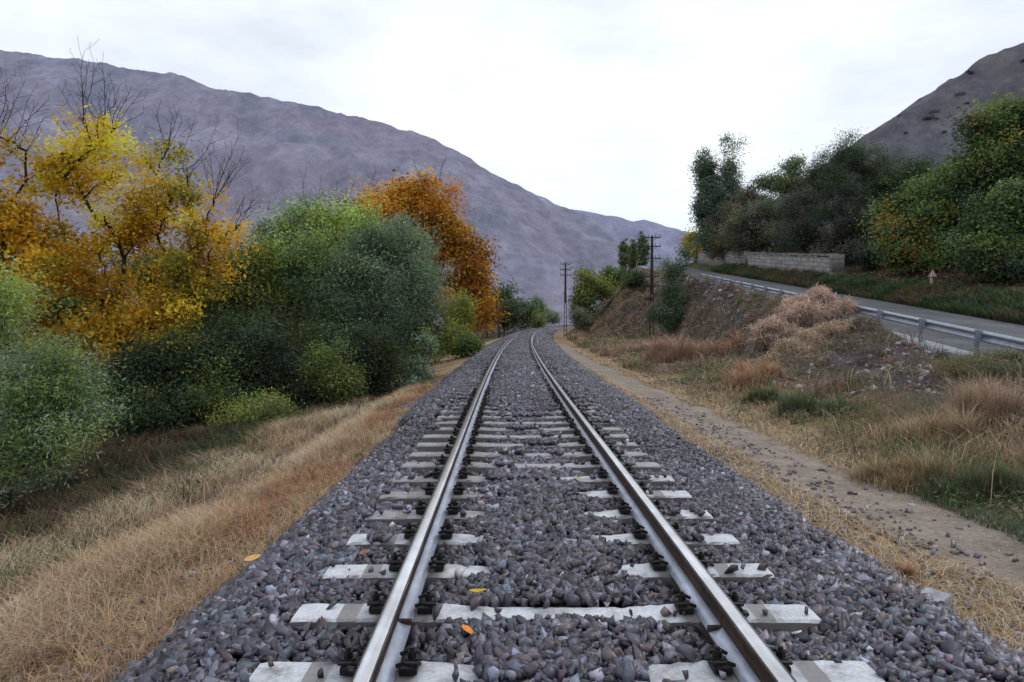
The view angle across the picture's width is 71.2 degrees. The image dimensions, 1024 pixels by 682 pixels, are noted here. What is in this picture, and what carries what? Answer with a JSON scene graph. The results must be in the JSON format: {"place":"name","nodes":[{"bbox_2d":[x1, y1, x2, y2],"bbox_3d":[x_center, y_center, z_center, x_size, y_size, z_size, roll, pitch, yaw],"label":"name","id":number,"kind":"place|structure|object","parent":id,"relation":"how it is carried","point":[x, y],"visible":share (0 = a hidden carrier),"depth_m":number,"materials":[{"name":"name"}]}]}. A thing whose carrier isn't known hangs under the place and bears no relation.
{"place":"outdoors","nodes":[
{"label":"outdoors","id":0,"kind":"place"},
{"bbox_2d":[0,395,364,600],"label":"dry grass","id":1,"kind":"structure","parent":0,"point":[198,437],"depth_m":11.17,"materials":[{"name":"plant"}]},
{"bbox_2d":[0,50,656,326],"bbox_3d":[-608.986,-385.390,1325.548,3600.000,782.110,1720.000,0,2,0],"label":"mountain","id":2,"kind":"structure","parent":0,"point":[542,237],"depth_m":1204.62,"materials":[{"name":"grey stone"}]},
{"bbox_2d":[0,204,1023,681],"bbox_3d":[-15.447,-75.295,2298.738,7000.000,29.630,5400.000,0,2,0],"label":"ground","id":3,"kind":"structure","parent":0,"point":[924,514],"depth_m":9.89,"materials":[{"name":"soil"}]},
{"bbox_2d":[0,61,111,436],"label":"walnut tree","id":4,"kind":"object","parent":3,"relation":"on","point":[16,215],"visible":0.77,"depth_m":19.12,"materials":[{"name":"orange plant"}]},
{"bbox_2d":[3,251,135,363],"bbox_3d":[-21.608,-1.404,33.740,10.114,7.554,7.726,0,2,0],"label":"tree","id":5,"kind":"object","parent":3,"relation":"on","point":[74,307],"visible":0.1,"depth_m":31.94,"materials":[{"name":"green plant"}]},
{"bbox_2d":[0,251,146,510],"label":"willow bush","id":6,"kind":"object","parent":3,"relation":"on","point":[49,385],"visible":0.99,"depth_m":9.36,"materials":[{"name":"green plant"}]},
{"bbox_2d":[80,482,171,511],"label":"grass clump","id":7,"kind":"object","parent":3,"relation":"on","point":[126,497],"visible":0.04,"depth_m":9.55,"materials":[{"name":"plant"}]},
{"bbox_2d":[5,37,268,427],"bbox_3d":[-10.830,-2.973,20.118,8.226,10.841,4.819,0,2,0],"label":"walnut tree","id":8,"kind":"object","parent":3,"relation":"on","point":[132,230],"visible":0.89,"depth_m":20.19,"materials":[{"name":"yellow plant"}]},
{"bbox_2d":[115,474,186,496],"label":"grass clump","id":9,"kind":"object","parent":3,"relation":"on","point":[150,485],"visible":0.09,"depth_m":10.02,"materials":[{"name":"plant"}]},
{"bbox_2d":[114,456,190,486],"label":"weed clump","id":10,"kind":"object","parent":3,"relation":"on","point":[169,463],"visible":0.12,"depth_m":11.28,"materials":[{"name":"green plant"}]},
{"bbox_2d":[81,311,250,441],"bbox_3d":[-8.673,0.789,17.961,4.286,3.274,4.415,0,2,0],"label":"shrub","id":11,"kind":"object","parent":3,"relation":"on","point":[161,379],"visible":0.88,"depth_m":17.44,"materials":[{"name":"green plant"}]},
{"bbox_2d":[87,239,268,363],"bbox_3d":[-15.764,-1.532,34.983,8.828,7.676,8.645,-1,2,-23],"label":"tree","id":12,"kind":"object","parent":3,"relation":"on","point":[138,263],"visible":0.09,"depth_m":34.34,"materials":[{"name":"green plant"}]},
{"bbox_2d":[116,293,334,434],"bbox_3d":[-7.597,0.477,19.033,5.023,3.645,5.268,0,2,0],"label":"shrub","id":13,"kind":"object","parent":3,"relation":"on","point":[251,358],"visible":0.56,"depth_m":19.29,"materials":[{"name":"green plant"}]},
{"bbox_2d":[0,371,451,681],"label":"dry grass","id":14,"kind":"structure","parent":3,"relation":"on","point":[204,529],"depth_m":6.43,"materials":[{"name":"beige plant"}]},
{"bbox_2d":[165,233,304,377],"bbox_3d":[-9.154,-0.766,23.331,4.638,5.968,5.171,-1,2,-22],"label":"shrub","id":15,"kind":"object","parent":3,"relation":"on","point":[241,297],"visible":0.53,"depth_m":23.37,"materials":[{"name":"green plant"}]},
{"bbox_2d":[168,371,309,428],"bbox_3d":[-6.709,1.500,17.518,3.716,1.455,3.208,0,2,0],"label":"shrub","id":16,"kind":"object","parent":3,"relation":"on","point":[258,408],"visible":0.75,"depth_m":17.10,"materials":[{"name":"green plant"}]},
{"bbox_2d":[228,177,402,336],"bbox_3d":[-7.473,-1.910,26.189,6.696,7.929,6.642,0,2,0],"label":"tree","id":17,"kind":"object","parent":3,"relation":"on","point":[309,245],"visible":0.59,"depth_m":25.74,"materials":[{"name":"green plant"}]},
{"bbox_2d":[278,157,357,215],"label":"bare tree","id":18,"kind":"object","parent":3,"relation":"on","point":[320,176],"visible":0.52,"depth_m":61.60,"materials":[{"name":"plant"}]},
{"bbox_2d":[291,328,376,408],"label":"shrub","id":19,"kind":"object","parent":3,"relation":"on","point":[339,381],"visible":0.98,"depth_m":18.61,"materials":[{"name":"green plant"}]},
{"bbox_2d":[255,310,417,410],"bbox_3d":[-5.337,0.638,20.781,5.293,3.063,4.286,-2,2,-44],"label":"shrub","id":20,"kind":"object","parent":3,"relation":"on","point":[384,356],"visible":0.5,"depth_m":20.59,"materials":[{"name":"green plant"}]},
{"bbox_2d":[252,286,453,365],"bbox_3d":[-9.396,-1.076,37.873,12.518,6.233,6.718,0,2,0],"label":"bush","id":21,"kind":"object","parent":3,"relation":"on","point":[437,330],"visible":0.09,"depth_m":37.45,"materials":[{"name":"green plant"}]},
{"bbox_2d":[274,203,461,386],"bbox_3d":[-4.575,-1.422,23.204,5.816,6.349,6.534,0,2,0],"label":"olive tree","id":22,"kind":"object","parent":3,"relation":"on","point":[373,258],"visible":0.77,"depth_m":23.14,"materials":[{"name":"green plant"}]},
{"bbox_2d":[393,323,441,391],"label":"weed plant","id":23,"kind":"object","parent":3,"relation":"on","point":[425,348],"visible":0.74,"depth_m":22.45,"materials":[{"name":"green plant"}]},
{"bbox_2d":[340,153,511,352],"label":"plane tree","id":24,"kind":"object","parent":3,"relation":"on","point":[415,196],"visible":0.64,"depth_m":55.82,"materials":[{"name":"orange plant"}]},
{"bbox_2d":[427,288,489,363],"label":"shrub","id":25,"kind":"object","parent":3,"relation":"on","point":[461,341],"visible":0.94,"depth_m":41.16,"materials":[{"name":"green plant"}]},
{"bbox_2d":[486,278,529,336],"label":"tree","id":26,"kind":"object","parent":3,"relation":"on","point":[509,302],"visible":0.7,"depth_m":102.89,"materials":[{"name":"green plant"}]},
{"bbox_2d":[4,325,1023,681],"bbox_3d":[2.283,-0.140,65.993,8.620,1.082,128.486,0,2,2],"label":"ballast stones","id":27,"kind":"object","parent":3,"relation":"on","point":[540,532],"visible":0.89,"depth_m":4.16,"materials":[{"name":"grey gravel"}]},
{"bbox_2d":[244,554,259,560],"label":"fallen leaf","id":28,"kind":"object","parent":27,"relation":"on","point":[252,557],"visible":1,"depth_m":5.07,"materials":[{"name":"yellow plant"}]},
{"bbox_2d":[351,325,563,681],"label":"rail","id":29,"kind":"object","parent":27,"relation":"on","point":[381,657],"visible":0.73,"depth_m":3.75,"materials":[{"name":"metal"}]},
{"bbox_2d":[447,397,593,403],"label":"railway sleeper","id":30,"kind":"object","parent":27,"relation":"on","point":[556,399],"visible":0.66,"depth_m":12.47,"materials":[{"name":"concrete"}]},
{"bbox_2d":[444,400,598,409],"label":"railway sleeper","id":31,"kind":"object","parent":27,"relation":"on","point":[486,407],"visible":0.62,"depth_m":11.87,"materials":[{"name":"concrete"}]},
{"bbox_2d":[437,409,606,420],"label":"railway sleeper","id":32,"kind":"object","parent":27,"relation":"on","point":[565,413],"visible":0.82,"depth_m":10.66,"materials":[{"name":"concrete"}]},
{"bbox_2d":[441,405,603,414],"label":"railway sleeper","id":33,"kind":"object","parent":27,"relation":"on","point":[482,407],"visible":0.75,"depth_m":11.23,"materials":[{"name":"concrete"}]},
{"bbox_2d":[427,421,622,434],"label":"railway sleeper","id":34,"kind":"object","parent":27,"relation":"on","point":[486,430],"visible":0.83,"depth_m":9.43,"materials":[{"name":"concrete"}]},
{"bbox_2d":[434,415,615,426],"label":"railway sleeper","id":35,"kind":"object","parent":27,"relation":"on","point":[486,423],"visible":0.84,"depth_m":10.05,"materials":[{"name":"concrete"}]},
{"bbox_2d":[422,427,629,442],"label":"railway sleeper","id":36,"kind":"object","parent":27,"relation":"on","point":[436,438],"visible":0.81,"depth_m":8.84,"materials":[{"name":"concrete"}]},
{"bbox_2d":[416,435,638,451],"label":"railway sleeper","id":37,"kind":"object","parent":27,"relation":"on","point":[478,446],"visible":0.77,"depth_m":8.24,"materials":[{"name":"concrete"}]},
{"bbox_2d":[408,444,649,461],"bbox_3d":[0.183,1.262,7.720,2.580,0.302,0.290,0,2,0],"label":"railway sleeper","id":38,"kind":"object","parent":27,"relation":"on","point":[475,456],"visible":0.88,"depth_m":7.65,"materials":[{"name":"concrete"}]},
{"bbox_2d":[400,454,661,474],"bbox_3d":[0.187,1.276,7.120,2.580,0.296,0.290,0,2,0],"label":"railway sleeper","id":39,"kind":"object","parent":27,"relation":"on","point":[593,464],"visible":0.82,"depth_m":7.04,"materials":[{"name":"concrete"}]},
{"bbox_2d":[390,466,675,487],"bbox_3d":[0.192,1.297,6.521,2.580,0.302,0.290,0,2,-1],"label":"railway sleeper","id":40,"kind":"object","parent":27,"relation":"on","point":[464,478],"visible":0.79,"depth_m":6.45,"materials":[{"name":"concrete"}]},
{"bbox_2d":[378,481,692,503],"bbox_3d":[0.196,1.313,5.921,2.580,0.301,0.290,0,2,-1],"label":"railway sleeper","id":41,"kind":"object","parent":27,"relation":"on","point":[460,494],"visible":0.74,"depth_m":5.86,"materials":[{"name":"concrete"}]},
{"bbox_2d":[363,499,713,529],"bbox_3d":[0.200,1.331,5.321,2.580,0.304,0.290,0,2,0],"label":"railway sleeper","id":42,"kind":"object","parent":27,"relation":"on","point":[622,512],"visible":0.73,"depth_m":5.26,"materials":[{"name":"concrete"}]},
{"bbox_2d":[345,522,740,553],"bbox_3d":[0.204,1.348,4.722,2.580,0.302,0.290,0,2,0],"label":"railway sleeper","id":43,"kind":"object","parent":27,"relation":"on","point":[635,538],"visible":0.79,"depth_m":4.66,"materials":[{"name":"concrete"}]},
{"bbox_2d":[320,551,775,591],"bbox_3d":[0.208,1.365,4.122,2.580,0.302,0.290,0,2,0],"label":"railway sleeper","id":44,"kind":"object","parent":27,"relation":"on","point":[654,568],"visible":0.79,"depth_m":4.07,"materials":[{"name":"concrete"}]},
{"bbox_2d":[288,590,820,641],"bbox_3d":[0.212,1.381,3.522,2.580,0.300,0.290,0,2,0],"label":"railway sleeper","id":45,"kind":"object","parent":27,"relation":"on","point":[793,617],"visible":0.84,"depth_m":3.48,"materials":[{"name":"concrete"}]},
{"bbox_2d":[249,645,884,681],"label":"railway sleeper","id":46,"kind":"object","parent":27,"relation":"on","point":[411,666],"visible":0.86,"depth_m":2.90,"materials":[{"name":"concrete"}]},
{"bbox_2d":[531,325,796,681],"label":"rail","id":47,"kind":"object","parent":27,"relation":"on","point":[731,630],"visible":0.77,"depth_m":3.72,"materials":[{"name":"metal"}]},
{"bbox_2d":[920,587,951,603],"bbox_3d":[2.670,1.676,4.587,0.269,0.102,0.160,-1,2,-29],"label":"stone slab","id":48,"kind":"object","parent":27,"relation":"on","point":[938,596],"depth_m":4.59,"materials":[{"name":"concrete"}]},
{"bbox_2d":[514,297,537,331],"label":"tree","id":49,"kind":"object","parent":3,"relation":"on","point":[529,312],"visible":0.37,"depth_m":133.98,"materials":[{"name":"green plant"}]},
{"bbox_2d":[525,294,548,316],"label":"tree","id":50,"kind":"object","parent":3,"relation":"on","point":[535,300],"visible":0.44,"depth_m":188.86,"materials":[{"name":"green plant"}]},
{"bbox_2d":[524,305,551,328],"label":"tree","id":51,"kind":"object","parent":3,"relation":"on","point":[539,322],"visible":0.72,"depth_m":164.13,"materials":[{"name":"green plant"}]},
{"bbox_2d":[543,307,561,325],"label":"tree","id":52,"kind":"object","parent":3,"relation":"on","point":[553,314],"visible":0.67,"depth_m":213.00,"materials":[{"name":"green plant"}]},
{"bbox_2d":[560,261,570,335],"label":"telegraph pole","id":53,"kind":"object","parent":3,"relation":"on","point":[565,294],"visible":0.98,"depth_m":84.88,"materials":[{"name":"wood"}]},
{"bbox_2d":[566,302,598,331],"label":"shrub","id":54,"kind":"object","parent":3,"relation":"on","point":[581,322],"visible":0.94,"depth_m":79.95,"materials":[{"name":"green plant"}]},
{"bbox_2d":[563,261,621,318],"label":"shrub","id":55,"kind":"object","parent":3,"relation":"on","point":[589,290],"visible":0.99,"depth_m":87.86,"materials":[{"name":"green plant"}]},
{"bbox_2d":[595,264,632,293],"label":"shrub","id":56,"kind":"object","parent":3,"relation":"on","point":[608,270],"visible":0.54,"depth_m":94.92,"materials":[{"name":"green plant"}]},
{"bbox_2d":[616,238,632,269],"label":"poplar tree","id":57,"kind":"object","parent":3,"relation":"on","point":[624,251],"visible":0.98,"depth_m":164.12,"materials":[{"name":"green plant"}]},
{"bbox_2d":[615,268,648,292],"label":"shrub","id":58,"kind":"object","parent":3,"relation":"on","point":[634,280],"visible":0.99,"depth_m":75.36,"materials":[{"name":"green plant"}]},
{"bbox_2d":[628,239,637,269],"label":"poplar tree","id":59,"kind":"object","parent":3,"relation":"on","point":[633,251],"visible":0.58,"depth_m":167.21,"materials":[{"name":"green plant"}]},
{"bbox_2d":[633,231,650,265],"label":"poplar tree","id":60,"kind":"object","parent":3,"relation":"on","point":[641,252],"visible":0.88,"depth_m":164.15,"materials":[{"name":"green plant"}]},
{"bbox_2d":[643,234,660,334],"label":"telegraph pole","id":61,"kind":"object","parent":3,"relation":"on","point":[651,285],"visible":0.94,"depth_m":59.87,"materials":[{"name":"wood"}]},
{"bbox_2d":[640,299,690,336],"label":"shrub","id":62,"kind":"object","parent":3,"relation":"on","point":[662,314],"visible":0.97,"depth_m":55.38,"materials":[{"name":"green plant"}]},
{"bbox_2d":[634,330,712,364],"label":"grass clump","id":63,"kind":"object","parent":3,"relation":"on","point":[660,352],"visible":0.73,"depth_m":29.70,"materials":[{"name":"brown plant"}]},
{"bbox_2d":[652,242,702,317],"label":"sapling","id":64,"kind":"object","parent":3,"relation":"on","point":[675,297],"visible":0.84,"depth_m":56.64,"materials":[{"name":"green plant"}]},
{"bbox_2d":[673,224,702,262],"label":"tree","id":65,"kind":"object","parent":3,"relation":"on","point":[688,240],"visible":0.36,"depth_m":112.84,"materials":[{"name":"yellow plant"}]},
{"bbox_2d":[684,131,749,260],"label":"poplar tree","id":66,"kind":"object","parent":3,"relation":"on","point":[713,190],"visible":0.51,"depth_m":98.73,"materials":[{"name":"green plant"}]},
{"bbox_2d":[693,251,750,264],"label":"stone wall","id":67,"kind":"structure","parent":3,"relation":"on","point":[702,259],"depth_m":91.02,"materials":[{"name":"grey stone"}]},
{"bbox_2d":[696,328,750,356],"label":"grass clump","id":68,"kind":"object","parent":3,"relation":"on","point":[733,344],"visible":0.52,"depth_m":30.81,"materials":[{"name":"brown plant"}]},
{"bbox_2d":[698,181,780,260],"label":"tree","id":69,"kind":"object","parent":3,"relation":"on","point":[715,249],"visible":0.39,"depth_m":92.16,"materials":[{"name":"green plant"}]},
{"bbox_2d":[715,357,793,392],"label":"grass clump","id":70,"kind":"object","parent":3,"relation":"on","point":[744,373],"visible":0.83,"depth_m":18.77,"materials":[{"name":"brown plant"}]},
{"bbox_2d":[737,379,789,404],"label":"weed clump","id":71,"kind":"object","parent":3,"relation":"on","point":[760,394],"visible":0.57,"depth_m":15.88,"materials":[{"name":"green plant"}]},
{"bbox_2d":[711,184,816,260],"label":"tree","id":72,"kind":"object","parent":3,"relation":"on","point":[751,234],"visible":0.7,"depth_m":80.56,"materials":[{"name":"green plant"}]},
{"bbox_2d":[745,149,815,205],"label":"tree","id":73,"kind":"object","parent":3,"relation":"on","point":[784,180],"visible":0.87,"depth_m":89.51,"materials":[{"name":"green plant"}]},
{"bbox_2d":[564,278,1023,541],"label":"wild grass","id":74,"kind":"structure","parent":3,"relation":"on","point":[619,342],"depth_m":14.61,"materials":[{"name":"brown plant"}]},
{"bbox_2d":[572,266,1018,392],"bbox_3d":[12.762,-4.224,56.010,12.706,9.336,81.623,0,2,0],"label":"bank scrub","id":75,"kind":"object","parent":3,"relation":"on","point":[857,343],"visible":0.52,"depth_m":33.73,"materials":[{"name":"brown plant"}]},
{"bbox_2d":[747,252,844,275],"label":"stone wall","id":76,"kind":"structure","parent":3,"relation":"on","point":[833,264],"depth_m":59.41,"materials":[{"name":"grey stone"}]},
{"bbox_2d":[569,271,1023,401],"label":"bank rubble","id":77,"kind":"object","parent":3,"relation":"on","point":[921,369],"visible":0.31,"depth_m":20.39,"materials":[{"name":"stone"}]},
{"bbox_2d":[738,283,862,354],"bbox_3d":[10.610,-0.729,26.750,5.116,3.100,2.864,-1,2,-20],"label":"brush heap","id":78,"kind":"object","parent":3,"relation":"on","point":[819,305],"visible":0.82,"depth_m":26.12,"materials":[{"name":"brown plant"}]},
{"bbox_2d":[757,315,859,365],"bbox_3d":[10.145,0.162,24.367,4.605,2.183,2.420,-1,2,-41],"label":"brush heap","id":79,"kind":"object","parent":3,"relation":"on","point":[807,339],"visible":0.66,"depth_m":24.21,"materials":[{"name":"beige plant"}]},
{"bbox_2d":[767,152,851,253],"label":"conifer tree","id":80,"kind":"object","parent":3,"relation":"on","point":[798,237],"visible":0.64,"depth_m":64.81,"materials":[{"name":"green plant"}]},
{"bbox_2d":[767,385,869,418],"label":"weed clump","id":81,"kind":"object","parent":3,"relation":"on","point":[793,403],"visible":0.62,"depth_m":13.83,"materials":[{"name":"green plant"}]},
{"bbox_2d":[638,266,1022,378],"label":"road gutter","id":82,"kind":"object","parent":3,"relation":"on","point":[952,350],"visible":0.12,"depth_m":20.41,"materials":[{"name":"concrete"}]},
{"bbox_2d":[813,215,878,264],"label":"shrub","id":83,"kind":"object","parent":3,"relation":"on","point":[840,248],"visible":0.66,"depth_m":58.80,"materials":[{"name":"green plant"}]},
{"bbox_2d":[794,128,917,247],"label":"conifer tree","id":84,"kind":"object","parent":3,"relation":"on","point":[851,196],"visible":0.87,"depth_m":60.27,"materials":[{"name":"green plant"}]},
{"bbox_2d":[699,274,1023,354],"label":"guardrail","id":85,"kind":"object","parent":3,"relation":"on","point":[977,336],"visible":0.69,"depth_m":21.05,"materials":[{"name":"metal"}]},
{"bbox_2d":[710,262,1023,324],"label":"verge grass","id":86,"kind":"structure","parent":3,"relation":"on","point":[1005,305],"depth_m":37.44,"materials":[{"name":"green plant"}]},
{"bbox_2d":[848,243,885,270],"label":"shrub","id":87,"kind":"object","parent":3,"relation":"on","point":[866,259],"visible":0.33,"depth_m":51.75,"materials":[{"name":"green plant"}]},
{"bbox_2d":[850,151,919,211],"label":"tree","id":88,"kind":"object","parent":3,"relation":"on","point":[884,175],"visible":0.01,"depth_m":72.67,"materials":[{"name":"green plant"}]},
{"bbox_2d":[857,149,948,248],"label":"tree","id":89,"kind":"object","parent":3,"relation":"on","point":[917,165],"visible":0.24,"depth_m":59.63,"materials":[{"name":"green plant"}]},
{"bbox_2d":[887,553,929,579],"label":"grass clump","id":90,"kind":"object","parent":3,"relation":"on","point":[905,571],"visible":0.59,"depth_m":5.34,"materials":[{"name":"beige plant"}]},
{"bbox_2d":[849,153,978,275],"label":"walnut tree","id":91,"kind":"object","parent":3,"relation":"on","point":[912,221],"visible":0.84,"depth_m":44.39,"materials":[{"name":"green plant"}]},
{"bbox_2d":[844,439,986,494],"bbox_3d":[4.708,1.422,8.455,1.374,0.674,1.643,0,2,0],"label":"grass clump","id":92,"kind":"object","parent":3,"relation":"on","point":[892,474],"visible":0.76,"depth_m":8.37,"materials":[{"name":"plant"}]},
{"bbox_2d":[813,446,1023,543],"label":"green grass","id":93,"kind":"structure","parent":3,"relation":"on","point":[993,519],"depth_m":7.11,"materials":[{"name":"green plant"}]},
{"bbox_2d":[822,248,1023,290],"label":"leaf litter","id":94,"kind":"object","parent":3,"relation":"on","point":[919,275],"visible":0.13,"depth_m":42.12,"materials":[{"name":"brown plant"}]},
{"bbox_2d":[928,269,936,284],"bbox_3d":[21.876,-3.184,37.238,0.500,1.155,0.169,0,2,0],"label":"road sign","id":95,"kind":"object","parent":3,"relation":"on","point":[932,274],"visible":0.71,"depth_m":37.17,"materials":[{"name":"metal"}]},
{"bbox_2d":[867,396,1006,449],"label":"grass clump","id":96,"kind":"object","parent":3,"relation":"on","point":[954,425],"visible":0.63,"depth_m":10.39,"materials":[{"name":"brown plant"}]},
{"bbox_2d":[898,455,1023,511],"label":"grass clump","id":97,"kind":"object","parent":3,"relation":"on","point":[968,484],"visible":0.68,"depth_m":7.68,"materials":[{"name":"green plant"}]},
{"bbox_2d":[921,364,1023,430],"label":"grass clump","id":98,"kind":"object","parent":3,"relation":"on","point":[987,396],"visible":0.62,"depth_m":10.86,"materials":[{"name":"brown plant"}]},
{"bbox_2d":[925,342,1023,382],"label":"shrub","id":99,"kind":"object","parent":3,"relation":"on","point":[995,366],"visible":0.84,"depth_m":16.11,"materials":[{"name":"green plant"}]},
{"bbox_2d":[933,87,1023,210],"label":"walnut tree","id":100,"kind":"object","parent":3,"relation":"on","point":[1000,156],"visible":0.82,"depth_m":41.90,"materials":[{"name":"green plant"}]},
{"bbox_2d":[935,169,1023,284],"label":"walnut tree","id":101,"kind":"object","parent":3,"relation":"on","point":[994,234],"visible":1,"depth_m":35.07,"materials":[{"name":"green plant"}]},
{"bbox_2d":[0,0,1023,232],"label":"sky","id":102,"kind":"structure","parent":0,"point":[603,107],"materials":[{"name":"white"}]},
{"bbox_2d":[576,210,692,265],"bbox_3d":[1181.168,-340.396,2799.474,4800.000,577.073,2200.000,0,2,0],"label":"mountain","id":103,"kind":"structure","parent":0,"point":[620,228],"depth_m":2749.02,"materials":[{"name":"grey stone"}]},
{"bbox_2d":[568,348,1023,649],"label":"dry grass","id":104,"kind":"structure","parent":0,"point":[650,382],"depth_m":7.61,"materials":[{"name":"beige plant"}]},
{"bbox_2d":[570,43,1023,318],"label":"hill","id":105,"kind":"structure","parent":0,"point":[1001,72],"depth_m":220.41,"materials":[{"name":"grey stone"}]},
{"bbox_2d":[779,58,1023,224],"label":"hillside scrub","id":106,"kind":"object","parent":105,"relation":"on","point":[971,71],"visible":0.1,"depth_m":220.50,"materials":[{"name":"green plant"}]},
{"bbox_2d":[646,266,1023,360],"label":"road","id":107,"kind":"structure","parent":0,"point":[1005,328],"depth_m":28.67,"materials":[{"name":"grey asphalt"}]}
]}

